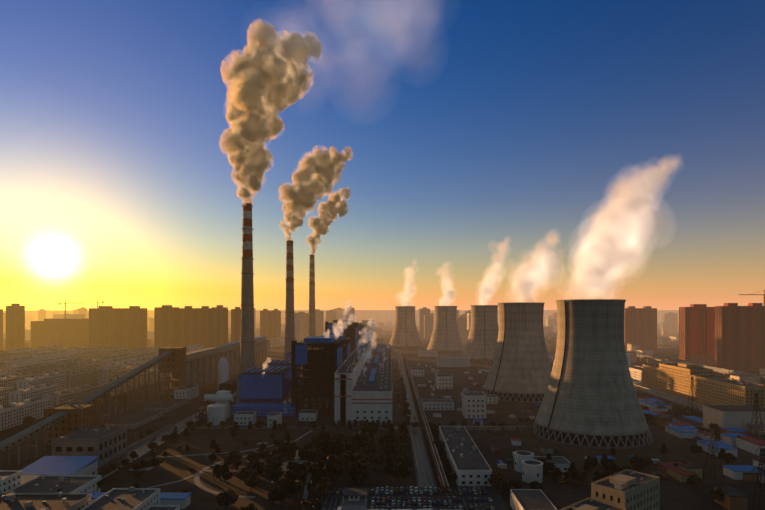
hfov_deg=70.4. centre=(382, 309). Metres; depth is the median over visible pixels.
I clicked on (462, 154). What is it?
sky
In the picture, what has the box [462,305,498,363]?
cooling tower
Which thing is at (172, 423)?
street lamps
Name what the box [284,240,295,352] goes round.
chimney
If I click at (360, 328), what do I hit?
boiler house
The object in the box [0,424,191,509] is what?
buildings
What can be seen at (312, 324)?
chimney
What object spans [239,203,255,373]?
chimney
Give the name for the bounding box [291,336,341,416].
boiler house
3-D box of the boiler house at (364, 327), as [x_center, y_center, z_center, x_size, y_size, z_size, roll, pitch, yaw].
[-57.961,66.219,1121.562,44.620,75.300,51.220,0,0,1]
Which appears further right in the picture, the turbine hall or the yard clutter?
the yard clutter
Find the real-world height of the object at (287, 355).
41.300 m
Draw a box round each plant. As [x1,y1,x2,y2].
[196,357,317,427]
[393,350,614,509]
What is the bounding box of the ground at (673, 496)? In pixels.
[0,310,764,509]
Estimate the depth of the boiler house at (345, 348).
665.49 m
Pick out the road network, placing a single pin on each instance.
(423, 472)
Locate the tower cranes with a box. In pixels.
[58,290,764,318]
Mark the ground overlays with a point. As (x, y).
(171, 473)
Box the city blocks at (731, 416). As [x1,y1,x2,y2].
[3,310,764,434]
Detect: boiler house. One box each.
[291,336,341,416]
[322,335,349,363]
[325,320,357,353]
[358,323,362,343]
[359,323,365,338]
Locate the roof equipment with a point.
(11, 495)
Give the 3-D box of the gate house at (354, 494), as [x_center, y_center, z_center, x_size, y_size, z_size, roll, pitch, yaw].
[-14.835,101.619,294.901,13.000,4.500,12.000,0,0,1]
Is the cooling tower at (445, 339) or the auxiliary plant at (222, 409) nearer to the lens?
the auxiliary plant at (222, 409)
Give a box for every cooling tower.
[389,306,422,349]
[427,306,463,354]
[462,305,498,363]
[482,302,551,402]
[533,299,653,448]
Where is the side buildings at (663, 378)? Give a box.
[544,337,764,509]
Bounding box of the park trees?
[22,377,739,509]
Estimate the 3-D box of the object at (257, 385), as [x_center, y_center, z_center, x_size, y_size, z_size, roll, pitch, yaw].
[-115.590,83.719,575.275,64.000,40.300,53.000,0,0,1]
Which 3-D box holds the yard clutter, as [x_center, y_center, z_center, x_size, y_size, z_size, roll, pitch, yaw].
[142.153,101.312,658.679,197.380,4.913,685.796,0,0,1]
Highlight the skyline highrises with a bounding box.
[0,303,764,371]
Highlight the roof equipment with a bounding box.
[0,341,759,509]
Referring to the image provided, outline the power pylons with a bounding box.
[684,375,764,509]
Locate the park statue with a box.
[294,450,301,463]
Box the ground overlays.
[101,347,761,509]
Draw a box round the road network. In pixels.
[97,350,521,486]
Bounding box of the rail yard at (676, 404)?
[551,363,764,435]
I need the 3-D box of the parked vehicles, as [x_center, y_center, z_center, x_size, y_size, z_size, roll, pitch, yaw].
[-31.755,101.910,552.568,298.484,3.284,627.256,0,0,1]
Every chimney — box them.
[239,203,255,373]
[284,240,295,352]
[308,254,315,336]
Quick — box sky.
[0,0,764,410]
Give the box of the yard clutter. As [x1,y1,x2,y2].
[413,363,690,484]
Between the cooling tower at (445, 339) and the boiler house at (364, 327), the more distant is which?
the cooling tower at (445, 339)
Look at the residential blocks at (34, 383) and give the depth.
723.94 m
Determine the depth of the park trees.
345.29 m
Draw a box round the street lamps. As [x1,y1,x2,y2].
[42,391,303,481]
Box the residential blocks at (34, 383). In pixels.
[0,344,203,430]
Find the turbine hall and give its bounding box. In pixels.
[334,337,391,425]
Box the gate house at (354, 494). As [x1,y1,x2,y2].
[342,488,367,502]
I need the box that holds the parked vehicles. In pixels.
[113,389,566,509]
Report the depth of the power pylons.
333.33 m

